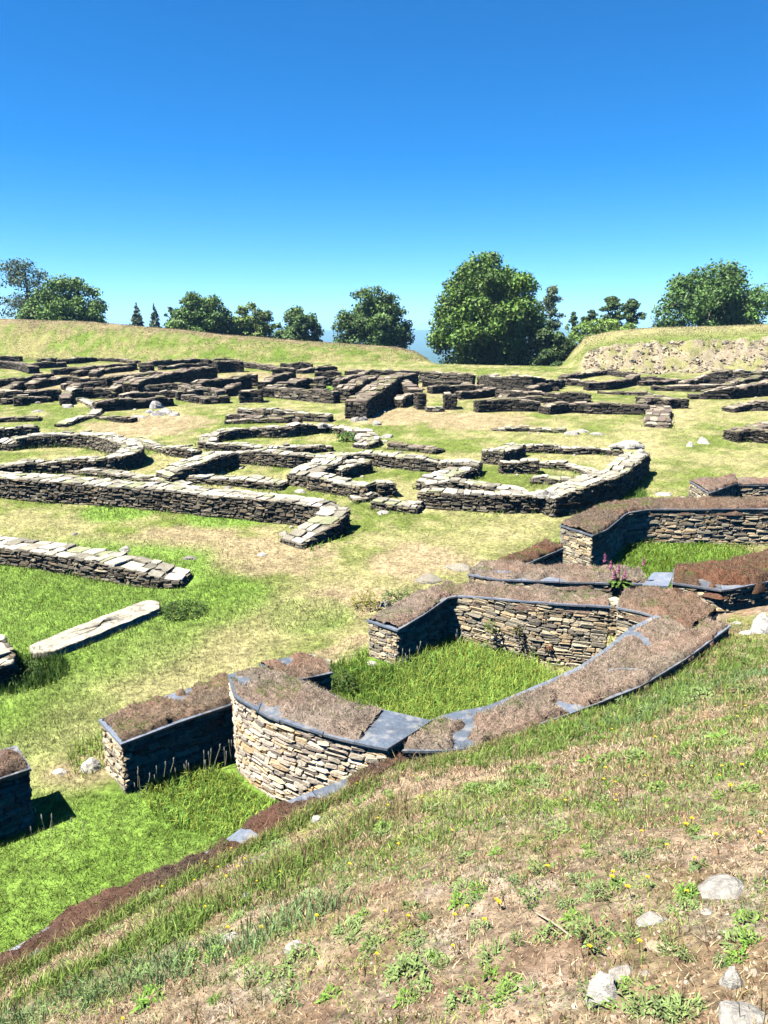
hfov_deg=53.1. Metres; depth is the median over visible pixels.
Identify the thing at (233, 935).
rock
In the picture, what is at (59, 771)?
rock
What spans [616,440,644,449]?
rock
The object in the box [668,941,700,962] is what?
weed rosette
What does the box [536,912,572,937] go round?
twig
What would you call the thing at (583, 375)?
dry stone wall
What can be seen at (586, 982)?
weed rosette
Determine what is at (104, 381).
dry stone wall
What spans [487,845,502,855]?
weed rosette
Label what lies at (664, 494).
rock
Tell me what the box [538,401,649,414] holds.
dry stone wall
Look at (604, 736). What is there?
weed rosette
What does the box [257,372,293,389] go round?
dry stone wall
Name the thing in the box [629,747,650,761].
weed rosette
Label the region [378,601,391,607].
rock
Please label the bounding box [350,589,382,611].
bush
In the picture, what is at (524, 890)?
weed rosette
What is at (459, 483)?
dry stone wall
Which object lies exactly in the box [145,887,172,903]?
weed rosette
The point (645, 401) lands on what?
dry stone wall
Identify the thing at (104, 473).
dry stone wall
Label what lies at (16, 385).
dry stone wall
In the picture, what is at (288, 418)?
dry stone wall
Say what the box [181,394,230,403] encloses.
dry stone wall
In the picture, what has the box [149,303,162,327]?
conifer tree
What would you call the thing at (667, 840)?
weed rosette
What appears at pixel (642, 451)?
rock
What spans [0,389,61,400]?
dry stone wall
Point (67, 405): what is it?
rock
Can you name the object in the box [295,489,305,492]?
rock
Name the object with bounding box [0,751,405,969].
dry stone wall
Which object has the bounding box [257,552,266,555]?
rock
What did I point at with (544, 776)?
weed rosette
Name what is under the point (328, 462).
dry stone wall
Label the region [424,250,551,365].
broadleaf tree
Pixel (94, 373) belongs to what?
dry stone wall
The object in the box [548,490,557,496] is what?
rock
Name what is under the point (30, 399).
dry stone wall
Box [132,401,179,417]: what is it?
rock outcrop
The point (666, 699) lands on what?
slope grass
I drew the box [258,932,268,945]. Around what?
weed rosette
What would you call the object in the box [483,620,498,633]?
wall fern
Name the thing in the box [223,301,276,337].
broadleaf tree
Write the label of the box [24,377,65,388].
dry stone wall
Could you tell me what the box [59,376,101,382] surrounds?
dry stone wall
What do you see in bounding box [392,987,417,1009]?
weed rosette
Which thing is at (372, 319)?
broadleaf tree
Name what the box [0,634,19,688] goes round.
dry stone wall
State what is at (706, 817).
weed rosette
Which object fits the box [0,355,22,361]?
dry stone wall
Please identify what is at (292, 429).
dry stone wall
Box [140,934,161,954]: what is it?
weed rosette
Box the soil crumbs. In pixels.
[1,625,767,1023]
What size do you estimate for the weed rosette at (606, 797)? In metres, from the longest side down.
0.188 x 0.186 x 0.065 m
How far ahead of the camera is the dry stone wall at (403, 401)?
35.47 m
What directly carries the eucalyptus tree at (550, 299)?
on the ground at (674, 454)
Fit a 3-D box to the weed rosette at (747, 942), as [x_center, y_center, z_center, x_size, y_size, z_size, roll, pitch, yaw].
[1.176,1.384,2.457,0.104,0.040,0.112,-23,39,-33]
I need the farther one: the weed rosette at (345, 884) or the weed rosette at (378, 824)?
the weed rosette at (378, 824)
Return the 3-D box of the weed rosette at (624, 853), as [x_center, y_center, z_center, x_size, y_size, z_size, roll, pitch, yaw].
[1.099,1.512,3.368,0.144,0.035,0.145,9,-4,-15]
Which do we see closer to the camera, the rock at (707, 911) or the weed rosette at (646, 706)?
the rock at (707, 911)
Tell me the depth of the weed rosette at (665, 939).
2.58 m
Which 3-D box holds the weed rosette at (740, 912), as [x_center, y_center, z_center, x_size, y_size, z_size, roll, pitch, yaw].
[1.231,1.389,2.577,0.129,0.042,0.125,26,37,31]
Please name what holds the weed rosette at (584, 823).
on the ground at (674, 454)
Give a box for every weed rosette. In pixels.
[28,1001,58,1023]
[56,956,73,968]
[73,982,102,1008]
[103,922,126,934]
[129,961,153,981]
[129,984,166,1013]
[130,993,143,1003]
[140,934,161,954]
[142,982,157,996]
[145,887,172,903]
[169,912,187,925]
[176,948,199,967]
[196,904,216,917]
[203,944,226,963]
[208,994,220,1006]
[228,910,245,923]
[232,955,249,970]
[239,960,268,989]
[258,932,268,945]
[259,836,291,858]
[259,960,296,985]
[269,980,302,1005]
[281,939,317,970]
[298,885,323,901]
[314,983,341,1004]
[331,857,353,871]
[331,912,365,937]
[335,874,352,894]
[343,927,365,943]
[353,796,366,805]
[354,907,369,916]
[358,939,377,953]
[360,931,388,960]
[372,826,392,836]
[373,820,391,831]
[382,956,431,993]
[384,950,422,975]
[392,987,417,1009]
[396,928,427,946]
[402,900,423,912]
[404,976,436,1003]
[406,874,419,882]
[408,938,431,954]
[409,845,423,856]
[412,868,432,881]
[414,946,441,965]
[415,802,438,812]
[416,910,432,924]
[428,948,441,960]
[430,950,455,974]
[441,981,483,1014]
[447,890,469,910]
[448,877,477,896]
[451,793,463,801]
[452,845,474,864]
[461,781,487,793]
[462,889,485,911]
[463,782,477,790]
[468,879,488,898]
[468,918,493,936]
[474,936,511,967]
[479,1002,490,1014]
[480,961,498,984]
[485,787,501,795]
[487,778,510,792]
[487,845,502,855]
[488,988,517,1008]
[494,972,523,989]
[496,981,518,997]
[505,871,531,885]
[508,929,528,945]
[509,764,527,773]
[514,778,529,786]
[515,883,549,911]
[519,977,537,995]
[523,777,552,794]
[526,857,555,876]
[527,762,542,774]
[531,920,573,948]
[536,773,552,782]
[542,818,573,839]
[550,764,564,770]
[556,898,582,910]
[557,906,582,925]
[565,872,585,887]
[567,914,587,935]
[568,909,613,953]
[572,792,599,802]
[575,754,593,764]
[575,976,605,1013]
[579,843,595,848]
[580,850,598,858]
[581,892,596,901]
[582,820,593,828]
[584,883,598,893]
[585,869,595,878]
[588,827,603,841]
[589,734,608,740]
[589,876,615,903]
[591,800,609,811]
[594,751,620,763]
[594,789,611,803]
[600,982,633,1011]
[601,928,618,939]
[603,781,614,789]
[606,876,630,890]
[610,875,627,889]
[615,695,630,706]
[615,732,632,740]
[615,978,682,1018]
[616,849,644,863]
[616,975,638,992]
[620,746,643,755]
[620,921,640,945]
[624,991,656,1022]
[625,751,650,764]
[628,904,650,914]
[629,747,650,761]
[631,876,655,888]
[632,847,656,857]
[637,702,654,715]
[646,780,670,791]
[647,837,671,847]
[648,993,682,1023]
[655,930,675,955]
[658,999,689,1023]
[661,989,707,1023]
[665,893,700,916]
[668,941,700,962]
[669,747,684,759]
[670,724,686,731]
[671,815,682,822]
[673,760,696,768]
[675,884,698,901]
[676,882,699,896]
[679,685,714,703]
[680,739,696,750]
[681,822,701,834]
[687,729,712,743]
[688,862,701,871]
[689,835,708,840]
[690,858,709,869]
[700,812,716,824]
[706,728,732,740]
[707,804,727,812]
[711,787,724,799]
[713,951,730,969]
[713,955,732,967]
[717,926,754,951]
[723,735,745,746]
[724,947,748,965]
[726,683,763,691]
[731,908,761,929]
[735,781,760,792]
[736,756,753,767]
[737,927,763,949]
[748,808,759,816]
[749,844,767,853]
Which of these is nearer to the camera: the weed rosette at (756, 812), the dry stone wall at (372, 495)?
the weed rosette at (756, 812)
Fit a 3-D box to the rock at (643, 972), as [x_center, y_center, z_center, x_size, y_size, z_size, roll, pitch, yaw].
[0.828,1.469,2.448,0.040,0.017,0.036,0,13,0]
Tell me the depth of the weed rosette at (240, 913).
4.36 m
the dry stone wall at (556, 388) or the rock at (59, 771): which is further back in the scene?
the dry stone wall at (556, 388)
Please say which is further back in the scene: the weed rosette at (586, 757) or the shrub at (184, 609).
the shrub at (184, 609)
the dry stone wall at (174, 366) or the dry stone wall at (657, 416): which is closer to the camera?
the dry stone wall at (657, 416)
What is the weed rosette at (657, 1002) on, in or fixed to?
on the ground at (674, 454)
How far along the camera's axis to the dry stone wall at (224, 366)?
50.44 m
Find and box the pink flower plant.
[603,554,644,587]
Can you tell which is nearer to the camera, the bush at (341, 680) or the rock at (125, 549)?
the bush at (341, 680)
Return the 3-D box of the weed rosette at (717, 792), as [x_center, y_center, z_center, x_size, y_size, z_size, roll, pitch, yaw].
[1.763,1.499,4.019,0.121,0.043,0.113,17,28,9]
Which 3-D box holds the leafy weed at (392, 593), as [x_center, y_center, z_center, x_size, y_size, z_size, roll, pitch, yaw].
[0.281,1.452,13.276,0.810,0.252,0.777,0,13,0]
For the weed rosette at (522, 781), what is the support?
on the ground at (674, 454)
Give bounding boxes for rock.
[52,768,66,774]
[62,404,73,407]
[80,757,101,772]
[119,546,129,551]
[182,556,196,559]
[220,932,237,944]
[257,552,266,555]
[283,939,301,953]
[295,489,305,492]
[311,815,321,822]
[318,422,328,427]
[350,417,358,421]
[354,433,366,440]
[359,416,367,420]
[372,420,381,424]
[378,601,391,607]
[380,434,392,438]
[413,573,441,583]
[444,563,470,571]
[533,490,548,497]
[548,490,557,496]
[564,430,578,434]
[577,429,588,432]
[586,971,617,1007]
[590,432,603,434]
[608,597,618,604]
[609,964,631,981]
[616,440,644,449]
[635,449,647,453]
[635,911,666,927]
[639,970,649,976]
[644,939,671,952]
[654,492,671,495]
[697,437,709,443]
[697,874,744,899]
[700,908,711,914]
[718,1000,767,1023]
[719,966,743,989]
[739,630,753,634]
[750,613,767,633]
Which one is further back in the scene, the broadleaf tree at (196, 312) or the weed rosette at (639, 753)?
the broadleaf tree at (196, 312)
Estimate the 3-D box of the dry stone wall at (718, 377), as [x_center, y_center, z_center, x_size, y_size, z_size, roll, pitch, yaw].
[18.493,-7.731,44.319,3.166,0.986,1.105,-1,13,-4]
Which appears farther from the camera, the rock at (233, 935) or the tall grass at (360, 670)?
the tall grass at (360, 670)
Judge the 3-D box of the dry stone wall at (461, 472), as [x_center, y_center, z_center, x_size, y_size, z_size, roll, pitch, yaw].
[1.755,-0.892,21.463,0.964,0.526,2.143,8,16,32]
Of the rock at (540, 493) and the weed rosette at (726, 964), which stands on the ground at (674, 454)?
the weed rosette at (726, 964)
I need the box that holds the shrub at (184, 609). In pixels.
[158,598,208,621]
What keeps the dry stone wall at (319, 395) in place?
on the ground at (674, 454)
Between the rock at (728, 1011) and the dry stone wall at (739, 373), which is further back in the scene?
the dry stone wall at (739, 373)
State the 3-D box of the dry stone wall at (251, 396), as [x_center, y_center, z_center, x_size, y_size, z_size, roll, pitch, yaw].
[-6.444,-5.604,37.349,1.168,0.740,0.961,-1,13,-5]
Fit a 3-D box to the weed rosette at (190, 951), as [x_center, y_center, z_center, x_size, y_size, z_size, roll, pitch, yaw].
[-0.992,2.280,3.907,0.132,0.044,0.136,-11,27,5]
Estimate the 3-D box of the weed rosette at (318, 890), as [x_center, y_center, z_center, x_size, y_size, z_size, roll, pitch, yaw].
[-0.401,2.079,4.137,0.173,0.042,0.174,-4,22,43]
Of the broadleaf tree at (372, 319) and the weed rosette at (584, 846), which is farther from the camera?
the broadleaf tree at (372, 319)
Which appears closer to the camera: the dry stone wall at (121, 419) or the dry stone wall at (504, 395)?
the dry stone wall at (121, 419)
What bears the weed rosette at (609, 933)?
on the ground at (674, 454)
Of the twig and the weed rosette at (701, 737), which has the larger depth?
the weed rosette at (701, 737)
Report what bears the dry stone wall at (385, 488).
on the ground at (674, 454)
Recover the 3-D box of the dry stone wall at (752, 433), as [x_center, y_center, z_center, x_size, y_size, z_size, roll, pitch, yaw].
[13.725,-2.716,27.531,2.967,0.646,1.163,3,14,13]
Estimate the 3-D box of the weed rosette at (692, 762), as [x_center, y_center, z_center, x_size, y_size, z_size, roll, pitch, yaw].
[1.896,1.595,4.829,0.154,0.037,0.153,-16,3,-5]
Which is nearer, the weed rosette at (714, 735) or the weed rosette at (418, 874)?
the weed rosette at (418, 874)
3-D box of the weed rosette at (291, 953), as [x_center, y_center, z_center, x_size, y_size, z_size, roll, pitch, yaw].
[-0.367,1.930,3.316,0.175,0.040,0.180,-3,22,44]
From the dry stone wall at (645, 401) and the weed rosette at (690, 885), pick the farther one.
the dry stone wall at (645, 401)
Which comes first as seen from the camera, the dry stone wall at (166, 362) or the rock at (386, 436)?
the rock at (386, 436)
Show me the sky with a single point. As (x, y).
(275, 155)
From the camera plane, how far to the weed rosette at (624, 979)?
2.42 m
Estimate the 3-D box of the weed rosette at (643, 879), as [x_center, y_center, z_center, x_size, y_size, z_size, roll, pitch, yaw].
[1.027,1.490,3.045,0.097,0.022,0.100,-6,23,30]
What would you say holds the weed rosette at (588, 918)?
on the ground at (674, 454)
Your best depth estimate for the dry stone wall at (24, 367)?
51.41 m
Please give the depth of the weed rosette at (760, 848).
3.14 m
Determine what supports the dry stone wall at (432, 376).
on the ground at (674, 454)
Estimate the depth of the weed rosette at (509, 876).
3.48 m
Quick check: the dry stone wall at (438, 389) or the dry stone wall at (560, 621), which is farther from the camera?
the dry stone wall at (438, 389)
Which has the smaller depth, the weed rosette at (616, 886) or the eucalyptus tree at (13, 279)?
the weed rosette at (616, 886)
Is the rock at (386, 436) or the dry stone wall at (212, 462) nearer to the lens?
the dry stone wall at (212, 462)
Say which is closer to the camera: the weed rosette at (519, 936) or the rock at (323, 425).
the weed rosette at (519, 936)
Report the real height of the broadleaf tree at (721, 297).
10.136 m
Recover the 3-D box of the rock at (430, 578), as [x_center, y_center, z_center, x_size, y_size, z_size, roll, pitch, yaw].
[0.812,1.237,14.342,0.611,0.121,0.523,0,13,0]
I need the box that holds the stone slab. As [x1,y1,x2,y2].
[30,600,160,658]
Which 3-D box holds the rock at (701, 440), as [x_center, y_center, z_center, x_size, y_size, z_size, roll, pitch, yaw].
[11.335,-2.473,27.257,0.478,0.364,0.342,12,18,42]
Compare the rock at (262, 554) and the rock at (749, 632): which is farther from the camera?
the rock at (262, 554)
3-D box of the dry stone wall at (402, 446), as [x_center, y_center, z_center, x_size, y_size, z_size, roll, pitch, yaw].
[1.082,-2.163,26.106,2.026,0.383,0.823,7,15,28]
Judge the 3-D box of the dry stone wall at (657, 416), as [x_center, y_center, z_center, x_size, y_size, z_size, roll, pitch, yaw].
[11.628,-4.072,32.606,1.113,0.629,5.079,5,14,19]
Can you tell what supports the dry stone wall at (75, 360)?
on the ground at (674, 454)
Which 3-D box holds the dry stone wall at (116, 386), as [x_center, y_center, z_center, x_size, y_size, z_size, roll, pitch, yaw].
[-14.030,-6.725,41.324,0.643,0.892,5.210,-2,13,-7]
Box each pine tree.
[565,311,580,336]
[580,309,598,338]
[599,296,624,326]
[619,298,647,327]
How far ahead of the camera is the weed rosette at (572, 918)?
2.88 m
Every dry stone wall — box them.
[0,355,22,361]
[0,360,39,373]
[0,373,53,387]
[0,381,25,390]
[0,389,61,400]
[0,396,51,404]
[0,415,42,421]
[0,424,40,438]
[0,430,145,473]
[0,471,340,525]
[0,535,192,588]
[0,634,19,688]
[0,745,34,839]
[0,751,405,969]
[13,389,33,405]
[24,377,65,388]
[30,361,66,368]
[36,358,56,362]
[51,363,137,374]
[54,397,102,426]
[56,357,96,363]
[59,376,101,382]
[59,383,82,405]
[60,380,115,389]
[66,387,119,399]
[67,467,195,485]
[70,366,133,376]
[88,364,107,377]
[92,395,174,411]
[95,415,137,422]
[97,357,140,363]
[97,371,161,387]
[98,671,233,793]
[108,376,135,393]
[118,390,175,397]
[122,366,217,392]
[132,437,202,458]
[138,358,206,366]
[139,364,154,371]
[141,382,226,396]
[155,451,239,481]
[157,363,211,369]
[175,387,234,400]
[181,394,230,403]
[184,473,288,490]
[190,375,251,389]
[197,422,319,448]
[203,357,239,363]
[203,442,333,452]
[212,360,243,372]
[224,415,300,423]
[225,382,242,394]
[225,413,264,419]
[228,664,431,801]
[236,448,320,468]
[237,407,333,422]
[239,389,263,402]
[244,362,277,370]
[247,373,257,385]
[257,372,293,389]
[259,650,332,691]
[262,378,312,397]
[271,367,296,377]
[274,387,339,403]
[280,361,312,369]
[280,506,351,549]
[286,452,355,487]
[296,365,337,373]
[306,384,326,388]
[306,472,376,496]
[311,374,360,385]
[314,370,341,376]
[319,424,380,449]
[332,371,369,387]
[333,375,379,400]
[334,456,373,477]
[344,369,420,374]
[344,372,418,418]
[348,491,378,503]
[354,450,441,471]
[366,579,610,667]
[370,497,424,513]
[372,479,397,497]
[387,441,444,454]
[392,392,414,407]
[399,380,422,394]
[400,609,731,762]
[413,392,426,409]
[415,467,475,489]
[416,488,541,513]
[419,371,475,384]
[421,477,527,490]
[422,380,471,386]
[424,406,444,411]
[427,383,484,393]
[440,459,482,476]
[442,392,457,409]
[455,387,498,399]
[467,558,647,635]
[473,397,540,412]
[476,374,561,390]
[481,442,526,464]
[490,425,566,432]
[494,389,591,402]
[495,390,511,397]
[495,538,564,565]
[498,458,539,473]
[508,395,556,402]
[524,443,623,455]
[526,379,565,391]
[530,460,598,484]
[537,452,650,517]
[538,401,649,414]
[551,386,558,390]
[558,369,636,379]
[559,494,767,565]
[565,378,596,386]
[583,374,639,390]
[597,391,650,395]
[615,583,717,639]
[635,393,656,404]
[635,395,688,408]
[637,378,681,385]
[639,376,677,382]
[643,405,671,427]
[650,375,767,391]
[671,548,767,613]
[678,369,732,384]
[687,379,767,399]
[688,473,737,498]
[721,399,767,412]
[722,425,767,443]
[732,369,767,379]
[736,477,767,497]
[745,421,767,428]
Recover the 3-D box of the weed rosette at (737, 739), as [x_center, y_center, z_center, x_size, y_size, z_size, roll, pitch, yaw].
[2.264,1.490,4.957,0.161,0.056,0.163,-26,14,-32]
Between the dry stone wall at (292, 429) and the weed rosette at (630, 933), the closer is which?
the weed rosette at (630, 933)
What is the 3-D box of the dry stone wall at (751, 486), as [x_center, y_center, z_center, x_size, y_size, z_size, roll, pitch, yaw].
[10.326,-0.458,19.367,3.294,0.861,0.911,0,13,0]
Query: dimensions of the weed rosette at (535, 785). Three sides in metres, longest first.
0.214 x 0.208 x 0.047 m
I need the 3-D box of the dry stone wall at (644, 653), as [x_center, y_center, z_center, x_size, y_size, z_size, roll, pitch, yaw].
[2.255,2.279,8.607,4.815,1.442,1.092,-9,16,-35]
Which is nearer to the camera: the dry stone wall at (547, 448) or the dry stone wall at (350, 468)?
the dry stone wall at (350, 468)
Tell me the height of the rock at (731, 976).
0.085 m
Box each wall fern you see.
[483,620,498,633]
[511,625,522,635]
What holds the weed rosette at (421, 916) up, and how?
on the ground at (674, 454)
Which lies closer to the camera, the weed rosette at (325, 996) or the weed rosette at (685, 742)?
the weed rosette at (325, 996)
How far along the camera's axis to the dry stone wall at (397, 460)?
23.14 m
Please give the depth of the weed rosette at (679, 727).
6.05 m
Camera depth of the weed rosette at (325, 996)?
2.91 m
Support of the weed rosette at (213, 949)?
on the ground at (674, 454)
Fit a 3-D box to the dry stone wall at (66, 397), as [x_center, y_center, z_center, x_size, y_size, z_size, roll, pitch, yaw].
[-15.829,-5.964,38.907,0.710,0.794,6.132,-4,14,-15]
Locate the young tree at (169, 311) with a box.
[164,307,173,318]
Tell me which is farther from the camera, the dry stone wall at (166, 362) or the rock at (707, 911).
the dry stone wall at (166, 362)
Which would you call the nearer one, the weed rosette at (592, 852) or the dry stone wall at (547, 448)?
the weed rosette at (592, 852)
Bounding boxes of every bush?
[330,667,357,696]
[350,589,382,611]
[520,326,576,365]
[566,317,636,342]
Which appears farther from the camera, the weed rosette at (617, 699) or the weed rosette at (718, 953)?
the weed rosette at (617, 699)
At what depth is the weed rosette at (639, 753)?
5.28 m
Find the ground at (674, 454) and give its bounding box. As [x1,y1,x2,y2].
[0,318,767,1023]
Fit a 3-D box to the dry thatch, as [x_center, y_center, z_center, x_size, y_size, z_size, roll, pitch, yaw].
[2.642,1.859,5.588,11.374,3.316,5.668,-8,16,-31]
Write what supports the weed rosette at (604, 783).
on the ground at (674, 454)
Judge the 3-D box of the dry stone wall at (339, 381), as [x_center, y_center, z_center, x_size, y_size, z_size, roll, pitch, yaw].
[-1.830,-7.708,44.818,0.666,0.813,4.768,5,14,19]
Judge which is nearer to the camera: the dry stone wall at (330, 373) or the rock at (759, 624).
the rock at (759, 624)
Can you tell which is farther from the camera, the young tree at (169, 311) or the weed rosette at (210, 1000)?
the young tree at (169, 311)
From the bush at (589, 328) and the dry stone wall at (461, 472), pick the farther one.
the bush at (589, 328)
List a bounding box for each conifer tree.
[129,302,144,326]
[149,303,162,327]
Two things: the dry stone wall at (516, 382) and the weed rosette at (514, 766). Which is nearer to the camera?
the weed rosette at (514, 766)
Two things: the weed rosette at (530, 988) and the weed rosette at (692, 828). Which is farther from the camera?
the weed rosette at (692, 828)
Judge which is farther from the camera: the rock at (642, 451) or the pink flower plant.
the rock at (642, 451)
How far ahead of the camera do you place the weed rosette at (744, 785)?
4.03 m
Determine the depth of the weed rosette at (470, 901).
3.33 m
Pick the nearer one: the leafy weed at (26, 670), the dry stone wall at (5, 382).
the leafy weed at (26, 670)
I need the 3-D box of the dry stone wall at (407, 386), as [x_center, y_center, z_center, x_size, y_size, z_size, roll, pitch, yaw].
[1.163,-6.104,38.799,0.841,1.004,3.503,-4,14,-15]
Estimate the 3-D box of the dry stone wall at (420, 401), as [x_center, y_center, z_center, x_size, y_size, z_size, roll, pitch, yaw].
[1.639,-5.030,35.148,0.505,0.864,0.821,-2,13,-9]
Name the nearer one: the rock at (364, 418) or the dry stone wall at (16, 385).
the rock at (364, 418)
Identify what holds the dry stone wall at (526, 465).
on the ground at (674, 454)
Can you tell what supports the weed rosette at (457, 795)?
on the ground at (674, 454)
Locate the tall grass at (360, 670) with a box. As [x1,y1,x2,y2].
[0,318,767,837]
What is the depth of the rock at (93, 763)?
8.44 m
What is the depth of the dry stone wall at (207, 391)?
39.46 m
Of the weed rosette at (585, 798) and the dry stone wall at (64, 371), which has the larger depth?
the dry stone wall at (64, 371)
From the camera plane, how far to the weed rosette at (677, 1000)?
2.26 m
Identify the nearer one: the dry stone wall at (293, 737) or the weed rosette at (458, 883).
the weed rosette at (458, 883)
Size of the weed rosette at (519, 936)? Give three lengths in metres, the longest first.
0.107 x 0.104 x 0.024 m
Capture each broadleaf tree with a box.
[15,273,109,322]
[163,290,234,334]
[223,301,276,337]
[272,305,324,341]
[330,285,414,348]
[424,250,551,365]
[650,258,767,327]
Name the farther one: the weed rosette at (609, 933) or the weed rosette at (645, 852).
the weed rosette at (645, 852)
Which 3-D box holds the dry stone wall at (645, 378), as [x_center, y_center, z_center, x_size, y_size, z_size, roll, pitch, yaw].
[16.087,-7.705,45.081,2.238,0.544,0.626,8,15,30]
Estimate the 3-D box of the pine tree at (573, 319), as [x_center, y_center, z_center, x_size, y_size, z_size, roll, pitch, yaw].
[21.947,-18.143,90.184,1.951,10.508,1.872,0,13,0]
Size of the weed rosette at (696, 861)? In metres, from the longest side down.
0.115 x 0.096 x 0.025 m
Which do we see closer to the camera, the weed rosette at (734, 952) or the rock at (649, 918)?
the weed rosette at (734, 952)
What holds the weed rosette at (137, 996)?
on the ground at (674, 454)
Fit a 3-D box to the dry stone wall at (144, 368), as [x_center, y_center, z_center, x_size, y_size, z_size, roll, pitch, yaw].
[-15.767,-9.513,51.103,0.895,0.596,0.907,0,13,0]
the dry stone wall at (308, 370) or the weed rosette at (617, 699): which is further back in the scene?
the dry stone wall at (308, 370)
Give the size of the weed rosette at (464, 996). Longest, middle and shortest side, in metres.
0.154 x 0.149 x 0.034 m
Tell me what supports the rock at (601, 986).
on the ground at (674, 454)
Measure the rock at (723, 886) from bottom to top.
0.050 m
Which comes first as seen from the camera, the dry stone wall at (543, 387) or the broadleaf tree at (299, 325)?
the dry stone wall at (543, 387)
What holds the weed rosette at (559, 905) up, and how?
on the ground at (674, 454)
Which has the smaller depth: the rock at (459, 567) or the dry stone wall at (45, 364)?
the rock at (459, 567)
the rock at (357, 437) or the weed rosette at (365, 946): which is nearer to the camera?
the weed rosette at (365, 946)
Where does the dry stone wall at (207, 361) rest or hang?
on the ground at (674, 454)
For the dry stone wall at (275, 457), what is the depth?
23.43 m
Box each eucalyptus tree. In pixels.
[0,257,51,318]
[536,285,565,330]
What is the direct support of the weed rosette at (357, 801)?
on the ground at (674, 454)
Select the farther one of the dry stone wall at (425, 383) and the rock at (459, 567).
the dry stone wall at (425, 383)
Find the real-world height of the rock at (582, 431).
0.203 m
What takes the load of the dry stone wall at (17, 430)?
on the ground at (674, 454)
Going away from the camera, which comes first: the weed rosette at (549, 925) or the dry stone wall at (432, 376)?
the weed rosette at (549, 925)
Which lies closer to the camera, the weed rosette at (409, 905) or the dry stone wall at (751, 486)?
the weed rosette at (409, 905)
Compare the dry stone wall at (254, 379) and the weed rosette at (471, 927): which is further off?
the dry stone wall at (254, 379)
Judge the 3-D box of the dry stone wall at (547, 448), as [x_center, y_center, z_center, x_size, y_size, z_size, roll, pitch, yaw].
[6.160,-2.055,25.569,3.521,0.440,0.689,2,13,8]
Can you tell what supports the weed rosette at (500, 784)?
on the ground at (674, 454)
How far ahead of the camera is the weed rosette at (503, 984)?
2.60 m
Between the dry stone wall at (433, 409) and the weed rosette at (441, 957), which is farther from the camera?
the dry stone wall at (433, 409)
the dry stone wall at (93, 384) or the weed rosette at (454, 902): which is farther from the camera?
the dry stone wall at (93, 384)
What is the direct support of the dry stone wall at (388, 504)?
on the ground at (674, 454)
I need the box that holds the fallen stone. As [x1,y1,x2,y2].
[279,530,287,536]
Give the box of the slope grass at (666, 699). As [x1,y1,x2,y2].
[0,615,767,1023]
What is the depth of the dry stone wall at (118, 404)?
34.83 m
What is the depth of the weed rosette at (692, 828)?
3.50 m
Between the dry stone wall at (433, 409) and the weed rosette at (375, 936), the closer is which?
the weed rosette at (375, 936)
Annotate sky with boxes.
[0,0,767,329]
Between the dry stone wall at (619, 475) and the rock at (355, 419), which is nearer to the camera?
the dry stone wall at (619, 475)
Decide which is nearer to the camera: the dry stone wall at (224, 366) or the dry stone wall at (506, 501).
the dry stone wall at (506, 501)
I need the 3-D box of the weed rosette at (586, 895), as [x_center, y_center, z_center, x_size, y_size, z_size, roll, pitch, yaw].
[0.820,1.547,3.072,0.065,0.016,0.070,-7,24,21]
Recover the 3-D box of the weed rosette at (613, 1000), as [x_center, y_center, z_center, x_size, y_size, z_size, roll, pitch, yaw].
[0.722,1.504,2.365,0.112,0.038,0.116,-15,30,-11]
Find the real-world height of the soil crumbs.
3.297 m
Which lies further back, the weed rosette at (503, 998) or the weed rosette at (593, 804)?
the weed rosette at (593, 804)
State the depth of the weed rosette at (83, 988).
3.97 m
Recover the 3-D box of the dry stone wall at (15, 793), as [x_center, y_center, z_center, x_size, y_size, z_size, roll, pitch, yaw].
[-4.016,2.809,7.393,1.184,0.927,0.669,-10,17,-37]
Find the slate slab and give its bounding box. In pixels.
[642,572,672,587]
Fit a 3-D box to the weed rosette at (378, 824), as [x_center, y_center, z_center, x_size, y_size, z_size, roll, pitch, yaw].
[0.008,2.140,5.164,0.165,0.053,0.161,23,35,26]
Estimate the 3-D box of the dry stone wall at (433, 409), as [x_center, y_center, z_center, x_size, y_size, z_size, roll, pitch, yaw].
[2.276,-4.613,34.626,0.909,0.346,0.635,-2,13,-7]
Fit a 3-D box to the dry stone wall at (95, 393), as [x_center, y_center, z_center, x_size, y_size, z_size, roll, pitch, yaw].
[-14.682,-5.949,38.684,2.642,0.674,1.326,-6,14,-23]
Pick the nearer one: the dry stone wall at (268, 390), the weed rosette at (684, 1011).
the weed rosette at (684, 1011)
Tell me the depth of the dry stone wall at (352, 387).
38.56 m
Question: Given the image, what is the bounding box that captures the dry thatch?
[0,624,767,1023]
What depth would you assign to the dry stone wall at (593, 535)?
16.23 m
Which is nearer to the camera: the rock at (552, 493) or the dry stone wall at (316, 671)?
the dry stone wall at (316, 671)
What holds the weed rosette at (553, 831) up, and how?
on the ground at (674, 454)
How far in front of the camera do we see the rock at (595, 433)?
28.73 m
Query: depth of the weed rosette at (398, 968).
2.88 m
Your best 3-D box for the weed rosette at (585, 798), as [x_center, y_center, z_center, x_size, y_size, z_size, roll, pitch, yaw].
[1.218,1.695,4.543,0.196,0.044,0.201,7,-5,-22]
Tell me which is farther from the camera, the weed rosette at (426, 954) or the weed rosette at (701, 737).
the weed rosette at (701, 737)
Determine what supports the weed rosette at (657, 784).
on the ground at (674, 454)
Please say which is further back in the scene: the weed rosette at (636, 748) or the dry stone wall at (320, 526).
the dry stone wall at (320, 526)
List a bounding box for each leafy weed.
[0,659,45,687]
[335,431,354,441]
[380,588,414,604]
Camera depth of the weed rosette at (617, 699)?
8.05 m
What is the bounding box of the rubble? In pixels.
[583,339,767,373]
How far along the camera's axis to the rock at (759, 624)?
9.70 m

